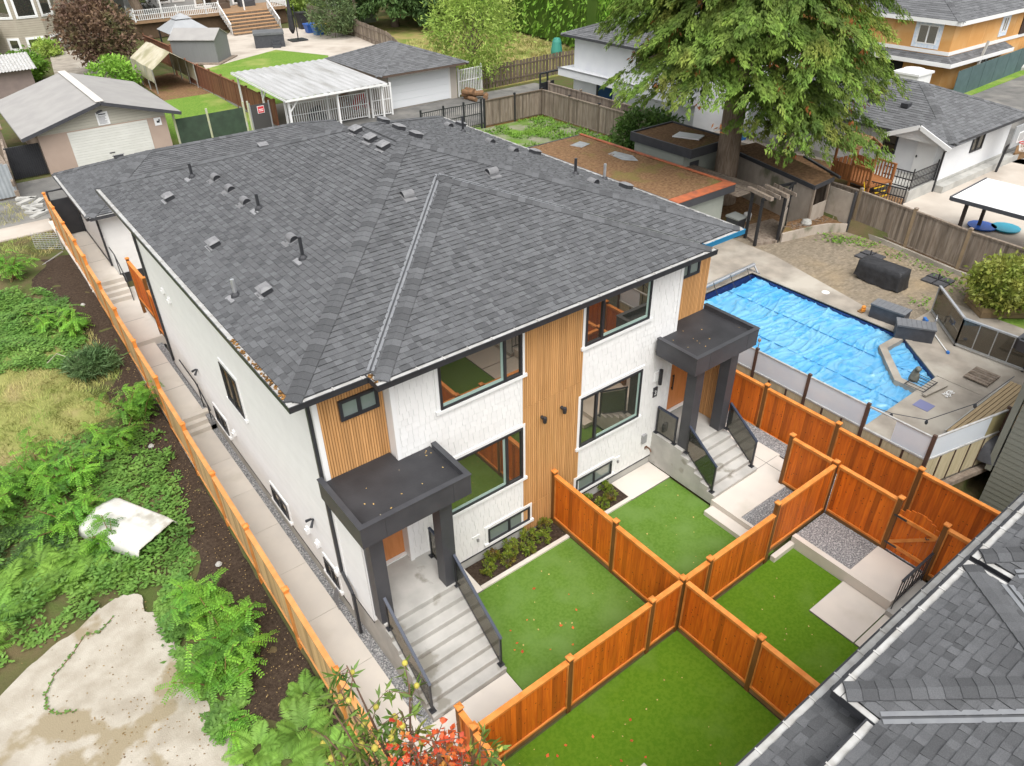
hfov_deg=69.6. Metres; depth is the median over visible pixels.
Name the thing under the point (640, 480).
slab
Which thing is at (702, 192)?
mossy shed
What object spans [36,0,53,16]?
window
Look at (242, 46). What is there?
patio
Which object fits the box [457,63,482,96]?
white fence
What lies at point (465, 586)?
glass railing
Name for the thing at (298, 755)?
fern
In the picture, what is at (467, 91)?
cut log
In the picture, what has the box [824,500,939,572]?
gravel strip
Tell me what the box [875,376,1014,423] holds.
string lights
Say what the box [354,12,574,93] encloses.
dry meadow
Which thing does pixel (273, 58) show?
neighbour lawn
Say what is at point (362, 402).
window
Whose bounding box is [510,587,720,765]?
red fallen leaves
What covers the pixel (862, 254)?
parasol base
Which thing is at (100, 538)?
locust sapling
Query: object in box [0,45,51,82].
lime shrub
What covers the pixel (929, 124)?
white bungalow
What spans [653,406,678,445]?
glass railing
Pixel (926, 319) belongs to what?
cleaning pole
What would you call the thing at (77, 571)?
fern
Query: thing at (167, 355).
gravel strip
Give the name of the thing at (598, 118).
wooden fence
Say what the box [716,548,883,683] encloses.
turf
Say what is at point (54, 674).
ivy trail
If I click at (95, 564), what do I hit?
fern
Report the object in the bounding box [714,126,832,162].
white house path
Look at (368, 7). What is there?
spruce tree
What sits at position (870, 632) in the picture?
slab
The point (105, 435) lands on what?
locust sapling
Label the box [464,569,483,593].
slab
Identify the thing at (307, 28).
recycling bin
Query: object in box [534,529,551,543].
bed shrub
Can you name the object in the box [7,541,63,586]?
fern
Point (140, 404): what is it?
locust sapling
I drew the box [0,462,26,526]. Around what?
locust sapling
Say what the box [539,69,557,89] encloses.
metal gate
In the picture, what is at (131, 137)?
garage door
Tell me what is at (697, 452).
glass railing
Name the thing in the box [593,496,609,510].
bed shrub
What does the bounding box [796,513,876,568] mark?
gravel strip
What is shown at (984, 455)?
covered furniture
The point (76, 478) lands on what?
locust sapling
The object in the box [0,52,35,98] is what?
corrugated shed
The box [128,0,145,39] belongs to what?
leafy tree
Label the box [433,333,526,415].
window
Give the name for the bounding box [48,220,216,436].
walkway steps
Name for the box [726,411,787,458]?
gravel strip
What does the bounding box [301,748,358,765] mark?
fern
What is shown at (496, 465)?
window
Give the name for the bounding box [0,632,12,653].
fern
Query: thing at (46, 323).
locust sapling
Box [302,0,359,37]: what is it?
grey green shrub
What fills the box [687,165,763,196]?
lean to roof
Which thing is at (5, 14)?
window
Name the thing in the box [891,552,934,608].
iron railing
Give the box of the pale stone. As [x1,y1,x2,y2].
[215,561,221,566]
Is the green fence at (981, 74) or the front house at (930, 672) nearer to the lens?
the front house at (930, 672)
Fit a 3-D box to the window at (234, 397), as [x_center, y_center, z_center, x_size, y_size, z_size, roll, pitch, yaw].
[-7.743,0.189,20.398,0.095,1.430,1.510,-24,41,-30]
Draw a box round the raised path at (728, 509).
[704,426,785,537]
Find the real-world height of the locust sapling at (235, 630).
1.394 m
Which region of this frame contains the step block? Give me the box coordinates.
[884,579,925,617]
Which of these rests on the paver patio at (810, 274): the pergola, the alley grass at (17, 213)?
the pergola
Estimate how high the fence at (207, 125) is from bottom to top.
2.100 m
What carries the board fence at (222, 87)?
on the ground at (10, 673)
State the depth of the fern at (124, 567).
20.16 m
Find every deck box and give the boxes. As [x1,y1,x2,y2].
[868,298,911,325]
[893,317,936,343]
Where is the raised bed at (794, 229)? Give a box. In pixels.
[780,215,847,241]
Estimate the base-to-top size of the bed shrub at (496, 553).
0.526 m
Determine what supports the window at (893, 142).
in the white bungalow
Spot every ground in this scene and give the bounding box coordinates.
[0,1,992,765]
[721,196,779,225]
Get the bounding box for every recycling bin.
[294,11,307,28]
[302,22,313,32]
[310,25,323,34]
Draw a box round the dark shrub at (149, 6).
[118,0,167,14]
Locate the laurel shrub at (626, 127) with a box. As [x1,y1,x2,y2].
[605,102,684,149]
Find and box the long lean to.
[736,142,840,220]
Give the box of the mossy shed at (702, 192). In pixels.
[527,133,735,218]
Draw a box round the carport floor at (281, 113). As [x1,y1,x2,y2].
[276,94,375,124]
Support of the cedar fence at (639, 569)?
on the ground at (10, 673)
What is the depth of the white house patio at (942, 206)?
36.63 m
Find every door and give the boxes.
[67,120,154,166]
[383,530,406,565]
[387,67,450,108]
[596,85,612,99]
[666,364,686,411]
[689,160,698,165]
[910,142,937,177]
[1018,18,1023,33]
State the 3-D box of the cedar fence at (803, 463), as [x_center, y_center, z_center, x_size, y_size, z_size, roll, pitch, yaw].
[8.315,2.601,21.001,0.150,2.245,1.358,-24,41,-30]
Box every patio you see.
[130,284,168,350]
[203,27,374,91]
[734,220,971,319]
[903,159,1023,246]
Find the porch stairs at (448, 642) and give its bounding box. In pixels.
[356,550,506,721]
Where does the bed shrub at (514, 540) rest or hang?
in the planting bed at (555, 534)
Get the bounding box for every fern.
[0,557,31,590]
[0,569,65,631]
[0,580,30,637]
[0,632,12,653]
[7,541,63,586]
[38,560,97,599]
[40,538,92,565]
[65,552,116,597]
[98,555,139,589]
[222,719,285,765]
[243,726,328,765]
[276,691,332,758]
[280,668,325,725]
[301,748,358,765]
[303,723,365,765]
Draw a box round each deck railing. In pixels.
[124,0,219,21]
[267,0,286,6]
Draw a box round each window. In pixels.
[0,0,12,19]
[6,38,22,50]
[10,0,37,18]
[25,36,43,47]
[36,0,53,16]
[157,0,170,3]
[194,0,211,7]
[212,402,232,439]
[217,357,248,423]
[269,480,293,525]
[322,551,343,595]
[337,387,379,421]
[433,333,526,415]
[452,423,527,517]
[484,502,533,547]
[573,456,614,492]
[575,365,644,451]
[581,280,654,351]
[683,261,700,278]
[881,135,898,153]
[911,21,944,49]
[969,134,985,152]
[997,15,1011,36]
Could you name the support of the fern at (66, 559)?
on the ground at (10, 673)
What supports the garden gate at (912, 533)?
attached to the cedar fence at (864, 507)
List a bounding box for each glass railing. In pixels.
[383,597,436,714]
[428,527,436,559]
[452,554,504,667]
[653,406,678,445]
[683,426,717,493]
[723,402,757,467]
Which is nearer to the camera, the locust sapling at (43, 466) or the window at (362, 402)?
the window at (362, 402)
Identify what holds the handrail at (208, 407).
on the walkway steps at (148, 337)
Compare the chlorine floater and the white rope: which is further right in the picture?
the white rope
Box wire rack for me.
[904,375,947,396]
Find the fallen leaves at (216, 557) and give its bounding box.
[93,355,327,729]
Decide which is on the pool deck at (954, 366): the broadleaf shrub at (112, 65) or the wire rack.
the wire rack
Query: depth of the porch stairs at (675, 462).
22.11 m
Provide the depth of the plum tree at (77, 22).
61.99 m
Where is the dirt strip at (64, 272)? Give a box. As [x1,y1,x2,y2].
[32,255,364,765]
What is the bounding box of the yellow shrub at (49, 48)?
[29,36,64,57]
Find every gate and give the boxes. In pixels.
[3,143,48,179]
[45,188,85,233]
[248,100,273,129]
[283,89,370,123]
[369,82,393,117]
[419,99,482,127]
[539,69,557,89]
[824,186,857,230]
[884,509,940,570]
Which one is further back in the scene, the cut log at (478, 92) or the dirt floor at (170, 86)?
the dirt floor at (170, 86)
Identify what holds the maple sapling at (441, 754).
on the ground at (10, 673)
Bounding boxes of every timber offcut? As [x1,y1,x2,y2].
[15,196,36,200]
[16,197,35,205]
[21,203,43,208]
[23,206,37,210]
[24,209,43,213]
[29,209,48,218]
[31,197,43,203]
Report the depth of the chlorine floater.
29.15 m
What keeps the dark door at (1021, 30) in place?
in the plywood house at (946, 41)
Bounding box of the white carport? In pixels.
[231,59,386,122]
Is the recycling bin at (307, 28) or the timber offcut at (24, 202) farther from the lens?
the recycling bin at (307, 28)
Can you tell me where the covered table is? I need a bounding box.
[853,255,911,292]
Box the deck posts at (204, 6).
[158,0,244,18]
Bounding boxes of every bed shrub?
[479,557,497,577]
[482,548,500,561]
[499,549,515,568]
[502,537,519,551]
[503,544,518,560]
[519,526,537,541]
[519,539,536,555]
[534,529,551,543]
[536,517,552,531]
[584,492,593,499]
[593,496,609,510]
[597,480,613,490]
[603,487,618,501]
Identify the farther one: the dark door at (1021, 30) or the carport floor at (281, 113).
the dark door at (1021, 30)
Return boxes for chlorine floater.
[857,305,865,312]
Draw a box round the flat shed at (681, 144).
[630,121,719,170]
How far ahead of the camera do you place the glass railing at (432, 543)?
17.89 m
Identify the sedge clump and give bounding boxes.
[55,339,130,381]
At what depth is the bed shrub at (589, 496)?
21.41 m
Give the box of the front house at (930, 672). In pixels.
[735,491,1023,765]
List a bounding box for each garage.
[0,70,181,173]
[51,119,347,281]
[324,40,469,112]
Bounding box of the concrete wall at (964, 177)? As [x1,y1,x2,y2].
[933,150,1018,193]
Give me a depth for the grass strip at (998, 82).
57.86 m
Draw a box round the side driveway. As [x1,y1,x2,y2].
[50,50,118,77]
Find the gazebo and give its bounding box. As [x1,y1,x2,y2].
[157,13,207,42]
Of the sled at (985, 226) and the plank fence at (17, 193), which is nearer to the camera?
the sled at (985, 226)
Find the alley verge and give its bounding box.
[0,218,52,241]
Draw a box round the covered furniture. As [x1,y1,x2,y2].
[977,431,1010,465]
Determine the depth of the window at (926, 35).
54.77 m
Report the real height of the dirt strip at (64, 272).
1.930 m
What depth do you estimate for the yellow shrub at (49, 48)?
71.81 m
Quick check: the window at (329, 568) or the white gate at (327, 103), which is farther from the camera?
the white gate at (327, 103)
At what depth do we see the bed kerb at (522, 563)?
19.74 m
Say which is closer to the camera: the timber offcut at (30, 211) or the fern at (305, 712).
the fern at (305, 712)
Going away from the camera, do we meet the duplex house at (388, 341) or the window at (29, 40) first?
the duplex house at (388, 341)
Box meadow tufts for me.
[406,29,573,84]
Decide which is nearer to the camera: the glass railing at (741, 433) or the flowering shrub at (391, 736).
the flowering shrub at (391, 736)
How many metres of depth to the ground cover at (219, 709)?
21.09 m
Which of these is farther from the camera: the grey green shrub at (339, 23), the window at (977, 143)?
the grey green shrub at (339, 23)
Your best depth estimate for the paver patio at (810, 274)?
32.47 m
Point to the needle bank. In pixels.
(799, 158)
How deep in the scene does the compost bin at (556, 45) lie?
68.45 m
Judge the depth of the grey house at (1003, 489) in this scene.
20.88 m
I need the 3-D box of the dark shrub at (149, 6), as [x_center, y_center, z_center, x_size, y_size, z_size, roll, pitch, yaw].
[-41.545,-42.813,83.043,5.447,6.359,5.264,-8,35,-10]
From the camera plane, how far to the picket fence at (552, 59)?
60.28 m
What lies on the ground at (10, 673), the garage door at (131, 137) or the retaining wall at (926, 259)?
the retaining wall at (926, 259)
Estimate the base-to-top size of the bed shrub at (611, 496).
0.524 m
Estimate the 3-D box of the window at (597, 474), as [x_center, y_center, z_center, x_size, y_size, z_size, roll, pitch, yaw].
[2.380,2.718,21.458,1.650,0.670,0.095,-24,41,-30]
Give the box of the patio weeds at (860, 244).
[815,230,966,309]
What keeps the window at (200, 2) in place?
in the deck house at (150, 26)
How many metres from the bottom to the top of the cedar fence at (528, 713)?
2.475 m
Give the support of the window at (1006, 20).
in the plywood house at (946, 41)
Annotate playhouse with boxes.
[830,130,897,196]
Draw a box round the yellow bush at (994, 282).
[960,247,1023,318]
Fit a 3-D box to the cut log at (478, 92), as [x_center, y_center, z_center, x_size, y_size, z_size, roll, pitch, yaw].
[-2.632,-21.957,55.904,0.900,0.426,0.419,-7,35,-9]
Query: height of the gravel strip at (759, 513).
0.060 m
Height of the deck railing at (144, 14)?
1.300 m
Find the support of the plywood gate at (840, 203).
on the ground at (10, 673)
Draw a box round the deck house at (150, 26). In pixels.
[104,0,287,39]
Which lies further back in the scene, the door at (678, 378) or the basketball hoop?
the basketball hoop
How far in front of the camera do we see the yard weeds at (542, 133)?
48.49 m
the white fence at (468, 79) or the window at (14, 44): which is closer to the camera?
the white fence at (468, 79)
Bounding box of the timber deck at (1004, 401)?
[944,381,1023,432]
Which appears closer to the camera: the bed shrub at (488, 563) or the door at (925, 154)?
the bed shrub at (488, 563)
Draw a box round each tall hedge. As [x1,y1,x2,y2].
[462,0,586,49]
[583,0,658,25]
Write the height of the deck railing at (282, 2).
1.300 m
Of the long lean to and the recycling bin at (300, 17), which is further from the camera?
the recycling bin at (300, 17)
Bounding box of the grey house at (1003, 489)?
[979,333,1023,511]
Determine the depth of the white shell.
20.80 m
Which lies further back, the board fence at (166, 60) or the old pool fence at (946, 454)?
the board fence at (166, 60)
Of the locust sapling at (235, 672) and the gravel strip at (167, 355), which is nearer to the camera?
the locust sapling at (235, 672)
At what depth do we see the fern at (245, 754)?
15.92 m
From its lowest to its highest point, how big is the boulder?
0.320 m
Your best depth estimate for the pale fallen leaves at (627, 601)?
18.05 m
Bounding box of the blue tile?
[912,399,934,411]
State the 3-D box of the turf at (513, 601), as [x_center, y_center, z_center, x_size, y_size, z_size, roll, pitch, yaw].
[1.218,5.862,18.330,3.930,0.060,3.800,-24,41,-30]
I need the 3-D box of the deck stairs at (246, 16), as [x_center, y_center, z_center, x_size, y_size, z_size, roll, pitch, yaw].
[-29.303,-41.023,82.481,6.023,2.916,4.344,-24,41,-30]
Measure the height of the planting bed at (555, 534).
0.060 m
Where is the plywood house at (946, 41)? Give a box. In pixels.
[799,0,1023,88]
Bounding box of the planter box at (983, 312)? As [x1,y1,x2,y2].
[964,293,1023,317]
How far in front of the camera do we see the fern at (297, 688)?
17.08 m
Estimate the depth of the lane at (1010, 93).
54.45 m
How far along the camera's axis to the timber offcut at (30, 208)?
37.92 m
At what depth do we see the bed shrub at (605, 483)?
21.88 m
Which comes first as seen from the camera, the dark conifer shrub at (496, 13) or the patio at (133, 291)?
the patio at (133, 291)
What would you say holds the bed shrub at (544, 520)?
on the planting bed at (555, 534)
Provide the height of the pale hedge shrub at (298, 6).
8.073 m
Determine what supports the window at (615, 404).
in the duplex house at (388, 341)
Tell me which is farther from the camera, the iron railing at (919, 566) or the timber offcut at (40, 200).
the timber offcut at (40, 200)
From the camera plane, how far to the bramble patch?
20.70 m
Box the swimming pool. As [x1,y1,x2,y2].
[703,269,936,424]
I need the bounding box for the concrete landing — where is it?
[850,165,933,202]
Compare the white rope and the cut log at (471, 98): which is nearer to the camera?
the white rope
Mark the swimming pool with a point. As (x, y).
(862, 358)
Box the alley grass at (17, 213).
[0,200,32,224]
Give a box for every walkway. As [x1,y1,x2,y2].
[179,429,435,765]
[425,672,521,765]
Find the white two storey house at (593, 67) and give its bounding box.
[557,12,798,131]
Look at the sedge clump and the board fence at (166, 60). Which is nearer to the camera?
the sedge clump
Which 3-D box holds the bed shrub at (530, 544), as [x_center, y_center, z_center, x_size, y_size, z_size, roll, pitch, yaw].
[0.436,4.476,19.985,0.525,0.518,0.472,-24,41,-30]
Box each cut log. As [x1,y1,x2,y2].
[462,89,473,94]
[467,96,477,101]
[474,90,483,96]
[483,92,487,99]
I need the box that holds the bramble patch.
[0,508,74,568]
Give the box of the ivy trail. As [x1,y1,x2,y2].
[42,615,113,714]
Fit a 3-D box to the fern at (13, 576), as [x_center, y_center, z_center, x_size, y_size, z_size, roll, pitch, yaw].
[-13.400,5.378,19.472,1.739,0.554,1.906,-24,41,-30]
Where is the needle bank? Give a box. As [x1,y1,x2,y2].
[716,153,904,203]
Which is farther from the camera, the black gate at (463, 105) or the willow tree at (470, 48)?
the willow tree at (470, 48)
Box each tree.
[41,0,152,67]
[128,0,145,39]
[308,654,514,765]
[343,0,445,28]
[393,0,489,26]
[413,0,536,88]
[593,0,913,205]
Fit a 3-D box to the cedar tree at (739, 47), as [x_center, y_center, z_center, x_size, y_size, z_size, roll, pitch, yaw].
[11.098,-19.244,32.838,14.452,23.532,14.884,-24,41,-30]
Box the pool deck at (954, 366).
[707,239,1023,479]
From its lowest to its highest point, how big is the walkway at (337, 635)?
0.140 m
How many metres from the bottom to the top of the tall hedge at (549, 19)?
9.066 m
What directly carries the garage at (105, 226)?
on the ground at (10, 673)
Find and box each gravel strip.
[156,343,216,428]
[213,428,433,727]
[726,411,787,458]
[742,474,836,525]
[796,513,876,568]
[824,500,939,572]
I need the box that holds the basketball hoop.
[994,124,1023,171]
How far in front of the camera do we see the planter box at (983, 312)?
28.62 m
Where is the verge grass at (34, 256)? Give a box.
[0,232,57,278]
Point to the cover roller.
(731, 275)
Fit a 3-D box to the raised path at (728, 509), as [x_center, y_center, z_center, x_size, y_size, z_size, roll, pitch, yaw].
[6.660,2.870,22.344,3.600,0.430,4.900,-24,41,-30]
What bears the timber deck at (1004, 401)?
on the pool deck at (954, 366)
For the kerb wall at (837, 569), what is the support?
on the ground at (10, 673)
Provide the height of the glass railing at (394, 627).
2.157 m
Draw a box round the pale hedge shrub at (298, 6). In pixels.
[281,0,322,13]
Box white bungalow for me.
[746,72,1023,191]
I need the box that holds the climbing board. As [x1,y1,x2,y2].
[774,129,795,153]
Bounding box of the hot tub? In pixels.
[252,28,285,48]
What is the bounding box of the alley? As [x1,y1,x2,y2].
[0,90,509,228]
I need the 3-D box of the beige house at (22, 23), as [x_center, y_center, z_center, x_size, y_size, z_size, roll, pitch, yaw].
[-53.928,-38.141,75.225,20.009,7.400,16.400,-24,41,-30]
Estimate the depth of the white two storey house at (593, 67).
49.17 m
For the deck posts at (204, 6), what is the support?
on the deck house at (150, 26)
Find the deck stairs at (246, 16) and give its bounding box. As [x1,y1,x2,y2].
[216,0,280,35]
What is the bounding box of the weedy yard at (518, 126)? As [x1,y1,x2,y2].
[473,117,610,146]
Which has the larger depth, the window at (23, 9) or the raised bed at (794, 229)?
the window at (23, 9)
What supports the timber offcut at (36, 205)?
on the alley
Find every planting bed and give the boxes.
[465,523,565,585]
[591,485,627,510]
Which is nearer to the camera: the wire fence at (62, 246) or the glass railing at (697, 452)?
the glass railing at (697, 452)
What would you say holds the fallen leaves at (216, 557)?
on the dirt strip at (64, 272)
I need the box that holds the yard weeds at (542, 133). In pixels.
[482,115,620,146]
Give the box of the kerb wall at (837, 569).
[770,533,893,609]
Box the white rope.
[942,390,953,397]
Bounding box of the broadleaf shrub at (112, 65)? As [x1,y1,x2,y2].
[84,52,143,85]
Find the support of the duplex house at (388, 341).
on the ground at (10, 673)
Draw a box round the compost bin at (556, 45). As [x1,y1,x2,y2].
[551,37,561,54]
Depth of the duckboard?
25.26 m
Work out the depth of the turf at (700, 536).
20.84 m
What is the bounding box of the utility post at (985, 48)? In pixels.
[977,41,989,64]
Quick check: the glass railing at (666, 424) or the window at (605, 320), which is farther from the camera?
the glass railing at (666, 424)
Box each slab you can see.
[0,594,242,765]
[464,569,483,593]
[611,462,669,499]
[809,581,885,642]
[850,546,920,601]
[854,615,888,647]
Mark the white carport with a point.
(289, 82)
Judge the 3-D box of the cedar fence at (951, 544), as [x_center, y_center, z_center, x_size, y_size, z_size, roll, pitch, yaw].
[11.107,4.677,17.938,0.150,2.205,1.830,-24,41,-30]
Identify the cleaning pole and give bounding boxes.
[922,317,949,353]
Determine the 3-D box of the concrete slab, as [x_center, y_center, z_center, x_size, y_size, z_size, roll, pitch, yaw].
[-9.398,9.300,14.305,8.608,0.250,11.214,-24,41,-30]
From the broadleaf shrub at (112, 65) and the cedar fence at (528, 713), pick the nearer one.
the cedar fence at (528, 713)
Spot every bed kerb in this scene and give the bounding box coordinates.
[481,534,569,589]
[604,497,631,513]
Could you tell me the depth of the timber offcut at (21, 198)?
39.25 m
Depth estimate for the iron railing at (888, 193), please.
36.36 m
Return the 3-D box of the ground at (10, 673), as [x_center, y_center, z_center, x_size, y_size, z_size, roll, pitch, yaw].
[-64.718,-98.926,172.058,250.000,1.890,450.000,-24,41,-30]
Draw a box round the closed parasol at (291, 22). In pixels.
[286,0,307,41]
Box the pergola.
[742,181,796,246]
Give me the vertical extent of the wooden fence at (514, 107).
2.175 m
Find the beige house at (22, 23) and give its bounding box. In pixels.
[0,0,99,54]
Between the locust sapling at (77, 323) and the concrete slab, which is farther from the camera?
the locust sapling at (77, 323)
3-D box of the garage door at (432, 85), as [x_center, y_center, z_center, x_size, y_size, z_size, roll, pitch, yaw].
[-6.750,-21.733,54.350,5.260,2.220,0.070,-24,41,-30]
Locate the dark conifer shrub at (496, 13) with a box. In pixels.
[463,0,518,31]
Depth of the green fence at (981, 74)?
56.74 m
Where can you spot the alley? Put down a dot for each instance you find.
(37, 187)
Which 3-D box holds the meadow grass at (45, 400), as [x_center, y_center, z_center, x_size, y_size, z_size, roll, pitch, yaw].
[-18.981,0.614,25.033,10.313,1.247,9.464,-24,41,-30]
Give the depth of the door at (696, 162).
38.51 m
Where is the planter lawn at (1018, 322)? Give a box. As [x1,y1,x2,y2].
[996,318,1023,328]
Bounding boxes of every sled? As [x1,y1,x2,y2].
[967,220,995,230]
[991,222,1020,232]
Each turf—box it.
[478,538,644,690]
[504,631,780,765]
[608,478,773,574]
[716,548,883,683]
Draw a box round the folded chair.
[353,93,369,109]
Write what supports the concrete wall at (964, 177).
on the ground at (10, 673)
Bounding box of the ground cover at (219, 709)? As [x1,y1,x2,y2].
[0,285,255,744]
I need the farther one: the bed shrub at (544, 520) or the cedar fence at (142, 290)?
the cedar fence at (142, 290)
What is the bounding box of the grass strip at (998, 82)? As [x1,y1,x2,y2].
[964,70,1023,94]
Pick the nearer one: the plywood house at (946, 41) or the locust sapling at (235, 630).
the locust sapling at (235, 630)
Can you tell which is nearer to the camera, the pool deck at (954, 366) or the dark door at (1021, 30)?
the pool deck at (954, 366)
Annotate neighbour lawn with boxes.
[164,93,251,144]
[207,50,329,103]
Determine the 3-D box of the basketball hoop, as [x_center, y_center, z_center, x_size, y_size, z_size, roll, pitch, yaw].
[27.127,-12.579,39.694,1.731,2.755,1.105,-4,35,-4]
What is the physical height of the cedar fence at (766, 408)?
2.115 m
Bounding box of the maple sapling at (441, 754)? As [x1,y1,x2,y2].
[384,717,470,765]
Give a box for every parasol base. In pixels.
[854,250,885,258]
[921,273,954,287]
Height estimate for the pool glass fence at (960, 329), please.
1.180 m
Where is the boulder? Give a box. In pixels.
[801,218,811,225]
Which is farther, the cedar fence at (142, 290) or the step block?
the cedar fence at (142, 290)
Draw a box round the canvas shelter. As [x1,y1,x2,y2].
[130,42,198,93]
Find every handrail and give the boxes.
[108,247,133,299]
[179,359,211,418]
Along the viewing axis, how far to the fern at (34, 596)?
19.21 m
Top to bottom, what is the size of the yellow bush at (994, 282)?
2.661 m
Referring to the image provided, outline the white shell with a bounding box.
[79,498,177,558]
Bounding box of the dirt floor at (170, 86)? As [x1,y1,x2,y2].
[141,72,209,100]
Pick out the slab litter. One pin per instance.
(129, 716)
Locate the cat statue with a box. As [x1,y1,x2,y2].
[908,366,921,382]
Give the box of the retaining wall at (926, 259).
[868,234,969,276]
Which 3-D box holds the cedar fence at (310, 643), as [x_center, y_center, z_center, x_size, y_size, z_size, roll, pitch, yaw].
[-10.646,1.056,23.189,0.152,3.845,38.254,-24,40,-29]
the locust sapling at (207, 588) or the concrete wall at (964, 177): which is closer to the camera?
the locust sapling at (207, 588)
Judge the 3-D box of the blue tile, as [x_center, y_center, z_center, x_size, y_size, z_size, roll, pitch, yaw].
[13.450,0.731,24.078,0.500,0.012,0.500,-24,41,-30]
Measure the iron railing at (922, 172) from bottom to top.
1.150 m
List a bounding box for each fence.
[0,139,20,196]
[30,229,63,264]
[42,192,395,765]
[124,257,164,336]
[142,33,177,75]
[171,101,253,143]
[183,58,278,125]
[306,4,397,44]
[453,701,504,765]
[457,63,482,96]
[477,458,840,760]
[482,49,574,89]
[483,89,541,127]
[541,87,658,139]
[548,81,668,120]
[551,469,680,603]
[678,581,819,719]
[728,369,1000,539]
[736,338,1011,485]
[778,432,833,491]
[813,182,1023,281]
[825,465,906,549]
[922,521,971,581]
[930,285,1023,371]
[953,48,1023,92]
[1013,143,1023,159]
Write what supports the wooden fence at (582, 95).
on the ground at (10, 673)
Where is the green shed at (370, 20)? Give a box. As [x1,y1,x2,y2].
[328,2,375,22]
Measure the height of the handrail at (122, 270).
1.739 m
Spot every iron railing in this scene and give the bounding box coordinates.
[863,180,907,204]
[883,159,940,190]
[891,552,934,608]
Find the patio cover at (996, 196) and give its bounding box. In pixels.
[949,177,1023,226]
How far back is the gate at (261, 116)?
48.77 m
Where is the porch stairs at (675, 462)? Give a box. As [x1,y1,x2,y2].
[648,405,756,503]
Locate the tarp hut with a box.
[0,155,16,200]
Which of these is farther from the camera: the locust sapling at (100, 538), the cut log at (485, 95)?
the cut log at (485, 95)
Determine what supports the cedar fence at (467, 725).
on the ground at (10, 673)
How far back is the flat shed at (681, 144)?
38.96 m
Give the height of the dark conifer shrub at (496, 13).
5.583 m
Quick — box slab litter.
[21,601,209,765]
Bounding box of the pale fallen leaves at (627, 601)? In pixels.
[497,485,820,765]
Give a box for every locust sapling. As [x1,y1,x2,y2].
[0,249,39,281]
[0,426,72,506]
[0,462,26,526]
[17,306,77,333]
[19,490,104,550]
[21,443,104,499]
[55,304,92,338]
[78,415,152,465]
[78,512,123,557]
[84,379,163,425]
[155,636,267,705]
[157,567,231,643]
[182,584,279,671]
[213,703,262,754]
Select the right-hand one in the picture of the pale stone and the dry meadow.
the dry meadow
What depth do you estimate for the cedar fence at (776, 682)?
16.32 m
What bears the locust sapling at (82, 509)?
on the ground at (10, 673)
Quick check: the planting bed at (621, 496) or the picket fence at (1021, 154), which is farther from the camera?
the picket fence at (1021, 154)
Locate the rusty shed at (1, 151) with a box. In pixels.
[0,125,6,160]
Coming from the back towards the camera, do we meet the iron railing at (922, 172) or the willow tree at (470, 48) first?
the willow tree at (470, 48)
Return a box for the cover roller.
[705,263,760,299]
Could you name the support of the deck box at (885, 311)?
on the pool deck at (954, 366)
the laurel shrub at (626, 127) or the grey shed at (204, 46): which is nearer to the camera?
the laurel shrub at (626, 127)
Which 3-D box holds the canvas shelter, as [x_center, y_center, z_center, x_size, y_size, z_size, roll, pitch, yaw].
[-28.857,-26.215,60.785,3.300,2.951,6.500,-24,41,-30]
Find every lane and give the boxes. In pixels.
[497,83,538,94]
[972,75,1023,163]
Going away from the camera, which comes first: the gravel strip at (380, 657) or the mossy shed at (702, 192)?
the gravel strip at (380, 657)
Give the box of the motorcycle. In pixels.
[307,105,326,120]
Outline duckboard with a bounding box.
[963,366,999,386]
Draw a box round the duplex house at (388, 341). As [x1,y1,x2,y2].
[94,115,759,633]
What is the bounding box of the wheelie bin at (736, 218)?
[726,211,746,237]
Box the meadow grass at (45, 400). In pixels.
[0,328,122,467]
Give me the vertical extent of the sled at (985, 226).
0.120 m
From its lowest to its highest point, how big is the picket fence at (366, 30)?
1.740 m
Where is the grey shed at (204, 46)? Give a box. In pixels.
[167,28,237,64]
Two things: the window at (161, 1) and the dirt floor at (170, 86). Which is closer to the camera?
the dirt floor at (170, 86)
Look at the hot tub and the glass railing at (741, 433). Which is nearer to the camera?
the glass railing at (741, 433)
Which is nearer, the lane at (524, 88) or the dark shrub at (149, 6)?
the lane at (524, 88)

